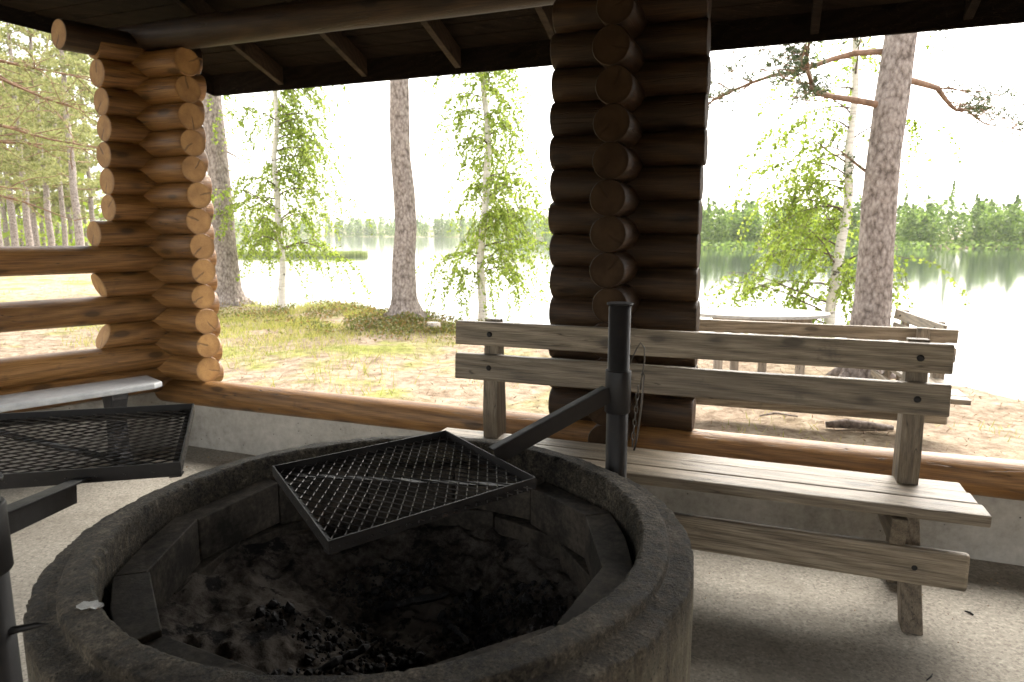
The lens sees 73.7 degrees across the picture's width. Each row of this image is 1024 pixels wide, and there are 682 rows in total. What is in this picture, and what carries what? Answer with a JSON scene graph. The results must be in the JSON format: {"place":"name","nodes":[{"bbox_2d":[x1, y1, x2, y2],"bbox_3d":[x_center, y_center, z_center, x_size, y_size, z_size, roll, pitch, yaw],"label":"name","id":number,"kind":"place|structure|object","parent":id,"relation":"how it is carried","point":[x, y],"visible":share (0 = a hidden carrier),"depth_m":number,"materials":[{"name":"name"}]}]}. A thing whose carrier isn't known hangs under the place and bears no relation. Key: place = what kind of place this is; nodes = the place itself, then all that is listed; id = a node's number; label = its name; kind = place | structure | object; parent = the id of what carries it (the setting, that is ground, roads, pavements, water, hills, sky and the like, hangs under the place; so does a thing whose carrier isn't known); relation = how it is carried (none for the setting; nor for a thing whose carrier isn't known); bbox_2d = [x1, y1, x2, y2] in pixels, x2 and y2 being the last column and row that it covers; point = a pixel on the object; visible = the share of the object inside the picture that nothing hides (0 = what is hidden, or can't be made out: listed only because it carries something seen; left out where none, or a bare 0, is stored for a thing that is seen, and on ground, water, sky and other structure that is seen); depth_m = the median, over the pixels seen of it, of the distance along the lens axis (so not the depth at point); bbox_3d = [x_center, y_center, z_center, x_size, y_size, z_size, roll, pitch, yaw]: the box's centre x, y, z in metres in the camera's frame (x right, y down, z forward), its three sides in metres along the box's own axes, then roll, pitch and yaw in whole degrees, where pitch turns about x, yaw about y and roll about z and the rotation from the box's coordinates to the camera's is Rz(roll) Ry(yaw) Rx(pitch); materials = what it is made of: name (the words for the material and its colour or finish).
{"place":"outdoors","nodes":[
{"label":"outdoors","id":0,"kind":"place"},
{"bbox_2d":[4,279,529,396],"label":"grass","id":1,"kind":"structure","parent":0,"point":[271,326],"depth_m":9.89,"materials":[{"name":"green plant"}]},
{"bbox_2d":[0,445,1023,681],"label":"floor","id":2,"kind":"structure","parent":0,"point":[777,622],"depth_m":2.54,"materials":[{"name":"grey concrete"}]},
{"bbox_2d":[0,375,161,465],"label":"bench","id":3,"kind":"object","parent":2,"relation":"on","point":[113,393],"visible":0.6,"depth_m":3.97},
{"bbox_2d":[0,403,194,681],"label":"swing grill","id":4,"kind":"object","parent":2,"relation":"on","point":[18,515],"visible":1,"depth_m":1.38,"materials":[{"name":"black metal"}]},
{"bbox_2d":[23,435,693,681],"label":"fire ring","id":5,"kind":"object","parent":2,"relation":"on","point":[105,588],"visible":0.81,"depth_m":1.53,"materials":[{"name":"concrete"}]},
{"bbox_2d":[158,518,580,675],"bbox_3d":[-0.305,0.694,1.702,1.090,0.214,1.090,0,9,0],"label":"ash","id":6,"kind":"object","parent":5,"relation":"in","point":[214,612],"visible":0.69,"depth_m":1.85},
{"bbox_2d":[312,640,377,671],"bbox_3d":[-0.424,0.754,1.589,0.246,0.040,0.027,-7,12,-39],"label":"charred stick","id":7,"kind":"object","parent":6,"relation":"on","point":[333,662],"visible":0.84,"depth_m":1.61,"materials":[{"name":"black wood"}]},
{"bbox_2d":[251,558,566,675],"bbox_3d":[-0.241,0.733,1.677,0.788,0.148,0.804,0,9,0],"label":"charcoal","id":8,"kind":"object","parent":6,"relation":"on","point":[391,660],"visible":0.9,"depth_m":1.76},
{"bbox_2d":[441,616,470,644],"bbox_3d":[-0.146,0.745,1.759,0.023,0.033,0.168,-5,11,-31],"label":"charred stick","id":9,"kind":"object","parent":6,"relation":"on","point":[449,624],"visible":1,"depth_m":1.75,"materials":[{"name":"black wood"}]},
{"bbox_2d":[272,302,632,554],"bbox_3d":[-0.107,0.514,1.879,1.036,1.196,0.512,-7,11,-37],"label":"swing grill","id":10,"kind":"object","parent":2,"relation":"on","point":[613,395],"visible":0.98,"depth_m":1.85,"materials":[{"name":"black metal"}]},
{"bbox_2d":[630,342,644,450],"bbox_3d":[0.370,0.170,2.071,0.063,0.338,0.023,-3,10,-19],"label":"wire and chain","id":11,"kind":"object","parent":10,"relation":"hanging from","point":[642,393],"visible":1,"depth_m":2.08,"materials":[{"name":"grey metal"}]},
{"bbox_2d":[162,451,1011,675],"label":"floor crumbs","id":12,"kind":"object","parent":2,"relation":"on","point":[709,572],"visible":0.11,"depth_m":2.79,"materials":[{"name":"brown"}]},
{"bbox_2d":[442,318,991,634],"bbox_3d":[0.648,0.460,2.835,2.210,1.005,0.418,3,10,20],"label":"wooden bench","id":13,"kind":"object","parent":2,"relation":"on","point":[902,500],"visible":0.73,"depth_m":2.66,"materials":[{"name":"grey wood"}]},
{"bbox_2d":[0,228,1023,460],"bbox_3d":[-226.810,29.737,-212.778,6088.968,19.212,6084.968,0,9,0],"label":"ground","id":14,"kind":"structure","parent":0,"point":[953,440],"depth_m":7.13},
{"bbox_2d":[0,73,43,245],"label":"pine tree","id":15,"kind":"object","parent":14,"relation":"on","point":[5,224],"visible":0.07,"depth_m":43.27,"materials":[{"name":"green plant"}]},
{"bbox_2d":[0,22,55,245],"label":"pine tree","id":16,"kind":"object","parent":14,"relation":"on","point":[27,165],"visible":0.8,"depth_m":29.38,"materials":[{"name":"green plant"}]},
{"bbox_2d":[0,95,58,245],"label":"pine tree","id":17,"kind":"object","parent":14,"relation":"on","point":[21,231],"visible":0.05,"depth_m":49.26,"materials":[{"name":"green plant"}]},
{"bbox_2d":[0,31,61,245],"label":"pine tree","id":18,"kind":"object","parent":14,"relation":"on","point":[13,228],"visible":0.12,"depth_m":35.29,"materials":[{"name":"green plant"}]},
{"bbox_2d":[0,70,70,245],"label":"pine tree","id":19,"kind":"object","parent":14,"relation":"on","point":[54,197],"visible":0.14,"depth_m":39.17,"materials":[{"name":"green plant"}]},
{"bbox_2d":[0,21,86,245],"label":"pine tree","id":20,"kind":"object","parent":14,"relation":"on","point":[27,225],"visible":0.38,"depth_m":31.91,"materials":[{"name":"green plant"}]},
{"bbox_2d":[0,29,94,245],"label":"pine tree","id":21,"kind":"object","parent":14,"relation":"on","point":[49,227],"visible":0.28,"depth_m":33.71,"materials":[{"name":"green plant"}]},
{"bbox_2d":[0,31,100,245],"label":"pine tree","id":22,"kind":"object","parent":14,"relation":"on","point":[78,224],"visible":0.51,"depth_m":29.86,"materials":[{"name":"green plant"}]},
{"bbox_2d":[2,56,99,245],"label":"pine tree","id":23,"kind":"object","parent":14,"relation":"on","point":[41,224],"visible":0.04,"depth_m":46.26,"materials":[{"name":"green plant"}]},
{"bbox_2d":[0,25,103,225],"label":"pine tree","id":24,"kind":"object","parent":14,"relation":"on","point":[5,59],"visible":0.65,"depth_m":8.79,"materials":[{"name":"green plant"}]},
{"bbox_2d":[0,166,103,245],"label":"thicket","id":25,"kind":"object","parent":14,"relation":"on","point":[42,234],"visible":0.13,"depth_m":44.01,"materials":[{"name":"green plant"}]},
{"bbox_2d":[1,31,104,245],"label":"pine tree","id":26,"kind":"object","parent":14,"relation":"on","point":[83,166],"visible":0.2,"depth_m":37.12,"materials":[{"name":"green plant"}]},
{"bbox_2d":[34,93,84,245],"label":"pine tree","id":27,"kind":"object","parent":14,"relation":"on","point":[57,231],"visible":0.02,"depth_m":51.19,"materials":[{"name":"green plant"}]},
{"bbox_2d":[34,88,104,243],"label":"pine tree","id":28,"kind":"object","parent":14,"relation":"on","point":[69,216],"visible":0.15,"depth_m":44.10,"materials":[{"name":"green plant"}]},
{"bbox_2d":[42,51,104,245],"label":"pine tree","id":29,"kind":"object","parent":14,"relation":"on","point":[84,220],"visible":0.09,"depth_m":47.24,"materials":[{"name":"green plant"}]},
{"bbox_2d":[45,51,103,221],"bbox_3d":[-24.626,-10.468,40.078,5.228,12.627,4.726,7,12,39],"label":"pine tree","id":30,"kind":"object","parent":14,"relation":"on","point":[90,200],"visible":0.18,"depth_m":39.53,"materials":[{"name":"green plant"}]},
{"bbox_2d":[97,150,242,251],"bbox_3d":[-8.598,-4.112,17.181,3.285,8.261,3.458,-7,11,-36],"label":"birch tree","id":31,"kind":"object","parent":14,"relation":"on","point":[234,220],"visible":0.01,"depth_m":18.38,"materials":[{"name":"green plant"}]},
{"bbox_2d":[202,93,257,306],"bbox_3d":[-5.650,-7.663,12.508,4.992,14.516,5.252,0,9,0],"label":"pine tree","id":32,"kind":"object","parent":14,"relation":"on","point":[229,290],"visible":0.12,"depth_m":12.94,"materials":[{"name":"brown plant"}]},
{"bbox_2d":[206,85,372,309],"bbox_3d":[-4.224,-4.689,12.464,3.460,8.763,2.780,0,9,0],"label":"birch tree","id":33,"kind":"object","parent":14,"relation":"on","point":[306,152],"visible":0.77,"depth_m":12.50,"materials":[{"name":"green plant"}]},
{"bbox_2d":[217,298,531,345],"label":"undergrowth","id":34,"kind":"object","parent":14,"relation":"on","point":[365,320],"visible":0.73,"depth_m":10.59,"materials":[{"name":"green plant"}]},
{"bbox_2d":[383,79,430,319],"bbox_3d":[-1.964,-7.488,10.427,5.226,14.691,5.244,0,9,0],"label":"pine tree","id":35,"kind":"object","parent":14,"relation":"on","point":[404,298],"visible":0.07,"depth_m":10.67,"materials":[{"name":"brown plant"}]},
{"bbox_2d":[426,321,440,332],"bbox_3d":[-1.192,-0.168,10.348,0.239,0.246,0.229,9,13,44],"label":"tree stump","id":36,"kind":"object","parent":14,"relation":"on","point":[432,323],"visible":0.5,"depth_m":10.27,"materials":[{"name":"beige wood"}]},
{"bbox_2d":[416,68,552,321],"bbox_3d":[-0.431,-4.253,11.417,3.010,8.765,2.849,0,9,0],"label":"birch tree","id":37,"kind":"object","parent":14,"relation":"on","point":[502,211],"visible":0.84,"depth_m":11.33,"materials":[{"name":"green plant"}]},
{"bbox_2d":[0,0,1023,565],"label":"log shelter","id":38,"kind":"object","parent":14,"relation":"on","point":[628,114],"visible":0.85,"depth_m":3.79,"materials":[{"name":"brown wood"}]},
{"bbox_2d":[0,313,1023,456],"bbox_3d":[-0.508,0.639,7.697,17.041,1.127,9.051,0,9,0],"label":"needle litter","id":39,"kind":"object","parent":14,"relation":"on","point":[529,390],"visible":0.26,"depth_m":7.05,"materials":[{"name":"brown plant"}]},
{"bbox_2d":[1,180,1023,249],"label":"woods","id":40,"kind":"object","parent":14,"relation":"on","point":[919,228],"visible":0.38,"depth_m":138.15,"materials":[{"name":"green plant"}]},
{"bbox_2d":[412,369,1022,446],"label":"grass","id":41,"kind":"structure","parent":14,"relation":"on","point":[816,423],"depth_m":5.26,"materials":[{"name":"green plant"}]},
{"bbox_2d":[700,308,830,374],"bbox_3d":[2.620,0.054,7.349,1.480,0.740,0.840,1,9,6],"label":"garden table","id":42,"kind":"object","parent":14,"relation":"on","point":[777,315],"visible":0.62,"depth_m":7.14,"materials":[{"name":"grey wood"}]},
{"bbox_2d":[759,412,797,416],"bbox_3d":[2.152,0.594,5.533,0.305,0.024,0.075,1,9,4],"label":"fallen twig","id":43,"kind":"object","parent":14,"relation":"on","point":[773,413],"visible":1,"depth_m":5.53,"materials":[{"name":"brown wood"}]},
{"bbox_2d":[696,319,970,424],"bbox_3d":[2.149,0.272,5.175,2.210,0.864,0.418,3,10,20],"label":"wooden bench","id":44,"kind":"object","parent":14,"relation":"on","point":[958,397],"visible":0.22,"depth_m":5.02,"materials":[{"name":"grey wood"}]},
{"bbox_2d":[701,32,970,337],"bbox_3d":[4.529,-2.124,9.745,3.458,8.760,3.315,5,10,28],"label":"birch tree","id":45,"kind":"object","parent":14,"relation":"on","point":[842,230],"visible":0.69,"depth_m":9.82,"materials":[{"name":"green plant"}]},
{"bbox_2d":[825,419,893,430],"bbox_3d":[2.648,0.637,5.205,0.477,0.080,0.066,3,9,16],"label":"fallen branch","id":46,"kind":"object","parent":14,"relation":"on","point":[849,424],"visible":1,"depth_m":5.19,"materials":[{"name":"brown wood"}]},
{"bbox_2d":[708,30,1023,378],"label":"pine tree","id":47,"kind":"object","parent":14,"relation":"on","point":[873,291],"visible":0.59,"depth_m":6.90,"materials":[{"name":"brown plant"}]},
{"bbox_2d":[870,309,949,383],"bbox_3d":[3.596,0.192,6.253,0.335,0.864,1.359,2,9,13],"label":"wooden bench","id":48,"kind":"object","parent":14,"relation":"on","point":[906,318],"visible":0.33,"depth_m":6.22,"materials":[{"name":"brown wood"}]},
{"bbox_2d":[0,21,1023,228],"label":"sky","id":49,"kind":"structure","parent":0,"point":[987,55],"materials":[{"name":"white"}]},
{"bbox_2d":[236,237,1023,399],"bbox_3d":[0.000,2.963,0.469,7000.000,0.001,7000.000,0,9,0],"label":"lake","id":50,"kind":"structure","parent":0,"point":[988,322],"depth_m":37.96,"materials":[{"name":"grey liquid"}]},
{"bbox_2d":[242,276,360,307],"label":"reeds","id":51,"kind":"object","parent":50,"relation":"in","point":[310,291],"visible":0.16,"depth_m":22.21,"materials":[{"name":"green plant"}]},
{"bbox_2d":[237,250,367,256],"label":"reeds","id":52,"kind":"object","parent":50,"relation":"in","point":[351,253],"visible":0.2,"depth_m":87.66,"materials":[{"name":"green plant"}]}
]}

